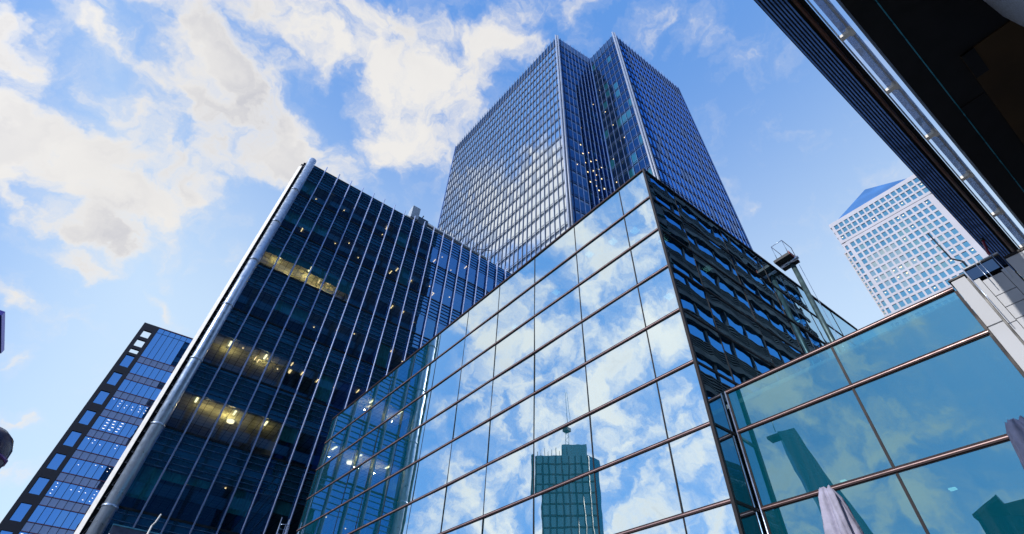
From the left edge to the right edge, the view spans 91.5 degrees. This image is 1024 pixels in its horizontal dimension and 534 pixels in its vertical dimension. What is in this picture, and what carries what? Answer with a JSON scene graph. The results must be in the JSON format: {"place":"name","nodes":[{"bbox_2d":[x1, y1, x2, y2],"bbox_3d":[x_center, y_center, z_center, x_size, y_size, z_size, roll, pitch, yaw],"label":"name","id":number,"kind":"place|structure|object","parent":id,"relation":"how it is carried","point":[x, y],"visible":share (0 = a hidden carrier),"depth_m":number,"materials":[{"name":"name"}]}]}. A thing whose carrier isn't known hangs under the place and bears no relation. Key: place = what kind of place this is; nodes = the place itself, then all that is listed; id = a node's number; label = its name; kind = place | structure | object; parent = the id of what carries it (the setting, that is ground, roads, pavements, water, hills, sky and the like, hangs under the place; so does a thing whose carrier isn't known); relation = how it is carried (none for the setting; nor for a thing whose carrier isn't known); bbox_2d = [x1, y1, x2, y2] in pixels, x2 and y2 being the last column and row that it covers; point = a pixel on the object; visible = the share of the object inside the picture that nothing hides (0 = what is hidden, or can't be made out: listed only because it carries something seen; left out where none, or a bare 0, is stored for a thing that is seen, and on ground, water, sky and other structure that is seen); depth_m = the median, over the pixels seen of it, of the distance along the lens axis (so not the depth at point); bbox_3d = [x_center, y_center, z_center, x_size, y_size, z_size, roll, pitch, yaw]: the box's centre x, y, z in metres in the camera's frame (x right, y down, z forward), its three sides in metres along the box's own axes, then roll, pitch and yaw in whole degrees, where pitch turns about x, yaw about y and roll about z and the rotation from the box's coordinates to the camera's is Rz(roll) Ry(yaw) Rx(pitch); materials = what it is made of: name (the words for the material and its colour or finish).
{"place":"outdoors","nodes":[
{"label":"outdoors","id":0,"kind":"place"},
{"bbox_2d":[0,0,1023,522],"label":"sky","id":1,"kind":"structure","parent":0,"point":[146,146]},
{"label":"ground","id":2,"kind":"structure","parent":0,"visible":0},
{"bbox_2d":[0,310,4,352],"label":"tower","id":3,"kind":"structure","parent":2,"relation":"on","point":[2,329],"depth_m":251.91,"materials":[{"name":"blue glass"}]},
{"bbox_2d":[0,323,192,533],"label":"framed block","id":4,"kind":"structure","parent":2,"relation":"on","point":[60,492],"depth_m":81.08,"materials":[{"name":"blue glass"}]},
{"bbox_2d":[0,530,12,533],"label":"window","id":5,"kind":"structure","parent":4,"relation":"in","point":[2,532],"depth_m":69.83,"materials":[{"name":"blue glass"}]},
{"bbox_2d":[9,503,31,521],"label":"window","id":6,"kind":"structure","parent":4,"relation":"in","point":[23,508],"depth_m":71.82,"materials":[{"name":"blue glass"}]},
{"bbox_2d":[29,477,49,494],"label":"window","id":7,"kind":"structure","parent":4,"relation":"in","point":[41,482],"depth_m":74.46,"materials":[{"name":"blue glass"}]},
{"bbox_2d":[46,453,65,469],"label":"window","id":8,"kind":"structure","parent":4,"relation":"in","point":[57,460],"depth_m":77.12,"materials":[{"name":"blue glass"}]},
{"bbox_2d":[63,431,81,446],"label":"window","id":9,"kind":"structure","parent":4,"relation":"in","point":[73,437],"depth_m":79.77,"materials":[{"name":"blue glass"}]},
{"bbox_2d":[78,410,95,424],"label":"window","id":10,"kind":"structure","parent":4,"relation":"in","point":[87,417],"depth_m":82.43,"materials":[{"name":"blue glass"}]},
{"bbox_2d":[93,390,108,404],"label":"window","id":11,"kind":"structure","parent":4,"relation":"in","point":[101,397],"depth_m":85.09,"materials":[{"name":"blue glass"}]},
{"bbox_2d":[107,372,122,384],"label":"window","id":12,"kind":"structure","parent":4,"relation":"in","point":[115,377],"depth_m":87.76,"materials":[{"name":"blue glass"}]},
{"bbox_2d":[120,355,133,366],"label":"window","id":13,"kind":"structure","parent":4,"relation":"in","point":[128,359],"depth_m":90.41,"materials":[{"name":"blue glass"}]},
{"bbox_2d":[828,174,1023,316],"bbox_3d":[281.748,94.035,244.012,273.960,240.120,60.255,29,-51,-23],"label":"white tower","id":14,"kind":"structure","parent":2,"relation":"on","point":[898,258],"depth_m":227.39,"materials":[{"name":"metal"}]},
{"bbox_2d":[867,243,922,286],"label":"window","id":15,"kind":"structure","parent":14,"relation":"in","point":[880,261],"depth_m":226.90,"materials":[{"name":"blue glass"}]},
{"bbox_2d":[834,178,1021,313],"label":"window","id":16,"kind":"structure","parent":14,"relation":"in","point":[926,211],"depth_m":225.36,"materials":[{"name":"blue glass"}]},
{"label":"pavement","id":17,"kind":"structure","parent":0,"visible":0},
{"bbox_2d":[0,427,13,467],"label":"street lamp","id":18,"kind":"object","parent":17,"relation":"on","point":[6,443],"visible":1,"depth_m":4.10,"materials":[{"name":"black metal"}]},
{"bbox_2d":[108,523,159,533],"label":"entrance box","id":19,"kind":"object","parent":17,"relation":"on","point":[117,529],"visible":1,"depth_m":22.51,"materials":[{"name":"blue paint"}]},
{"bbox_2d":[147,514,161,533],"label":"lamp mast","id":20,"kind":"object","parent":17,"relation":"on","point":[150,528],"visible":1,"depth_m":19.28,"materials":[{"name":"white metal"}]},
{"bbox_2d":[276,517,289,533],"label":"caged ladder","id":21,"kind":"object","parent":17,"relation":"on","point":[284,528],"visible":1,"depth_m":33.11,"materials":[{"name":"silver metal"}]},
{"bbox_2d":[74,158,514,533],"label":"office block","id":22,"kind":"structure","parent":17,"relation":"on","point":[336,297],"depth_m":45.00,"materials":[{"name":"blue glass"}]},
{"bbox_2d":[406,206,490,258],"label":"roof crane","id":23,"kind":"object","parent":22,"relation":"on","point":[414,211],"visible":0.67,"depth_m":68.35,"materials":[{"name":"grey paint"}]},
{"bbox_2d":[296,168,857,533],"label":"glass pavilion","id":24,"kind":"structure","parent":17,"relation":"on","point":[584,373],"depth_m":19.25,"materials":[{"name":"glass"}]},
{"bbox_2d":[437,32,752,273],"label":"glass tower","id":25,"kind":"structure","parent":17,"relation":"on","point":[561,137],"depth_m":114.28,"materials":[{"name":"blue glass"}]},
{"bbox_2d":[438,47,567,273],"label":"window","id":26,"kind":"structure","parent":25,"relation":"in","point":[541,207],"depth_m":115.20,"materials":[{"name":"blue glass"}]},
{"bbox_2d":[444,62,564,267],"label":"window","id":27,"kind":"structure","parent":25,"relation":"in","point":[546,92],"depth_m":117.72,"materials":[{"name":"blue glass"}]},
{"bbox_2d":[557,44,649,222],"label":"window","id":28,"kind":"structure","parent":25,"relation":"in","point":[636,143],"depth_m":109.66,"materials":[{"name":"blue glass"}]},
{"bbox_2d":[592,56,652,177],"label":"window","id":29,"kind":"structure","parent":25,"relation":"in","point":[628,113],"depth_m":112.22,"materials":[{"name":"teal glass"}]},
{"bbox_2d":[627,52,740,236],"bbox_3d":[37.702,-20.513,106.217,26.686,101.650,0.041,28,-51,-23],"label":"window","id":30,"kind":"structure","parent":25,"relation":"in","point":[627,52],"depth_m":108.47,"materials":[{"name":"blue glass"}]},
{"bbox_2d":[619,46,750,248],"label":"window","id":31,"kind":"structure","parent":25,"relation":"in","point":[647,130],"depth_m":111.72,"materials":[{"name":"blue glass"}]},
{"bbox_2d":[818,485,863,533],"bbox_3d":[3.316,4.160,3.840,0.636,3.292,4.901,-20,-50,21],"label":"closed parasol","id":32,"kind":"object","parent":17,"relation":"on","point":[837,516],"visible":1,"depth_m":3.55,"materials":[{"name":"white fabric"}]},
{"bbox_2d":[724,287,1023,533],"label":"glass wing","id":33,"kind":"structure","parent":17,"relation":"on","point":[893,423],"depth_m":10.77,"materials":[{"name":"blue glass"}]},
{"bbox_2d":[771,240,838,341],"bbox_3d":[14.039,3.279,21.939,1.331,12.116,1.000,29,-51,-23],"label":"facade gantry","id":34,"kind":"object","parent":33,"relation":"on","point":[786,261],"visible":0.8,"depth_m":24.61,"materials":[{"name":"metal"}]},
{"bbox_2d":[948,247,1023,370],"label":"panelled wall","id":35,"kind":"structure","parent":17,"relation":"on","point":[990,289],"depth_m":10.32,"materials":[{"name":"white metal"}]},
{"bbox_2d":[754,0,1023,270],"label":"canopy","id":36,"kind":"object","parent":35,"relation":"attached to","point":[957,66],"visible":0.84,"depth_m":10.29,"materials":[{"name":"black metal"}]},
{"bbox_2d":[927,233,967,266],"bbox_3d":[11.266,0.061,12.426,0.040,2.930,0.209,29,-51,-23],"label":"roof aerial","id":37,"kind":"object","parent":35,"relation":"on","point":[964,263],"visible":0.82,"depth_m":12.88,"materials":[{"name":"black metal"}]},
{"bbox_2d":[980,238,991,255],"bbox_3d":[11.631,0.027,11.729,0.090,2.011,0.189,29,-51,-23],"label":"roof lamp post","id":38,"kind":"object","parent":35,"relation":"on","point":[982,240],"visible":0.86,"depth_m":12.27,"materials":[{"name":"black metal"}]},
{"bbox_2d":[1005,415,1023,468],"bbox_3d":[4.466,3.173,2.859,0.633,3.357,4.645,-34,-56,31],"label":"closed parasol","id":39,"kind":"object","parent":17,"relation":"on","point":[1014,430],"visible":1,"depth_m":3.02,"materials":[{"name":"grey fabric"}]}
]}

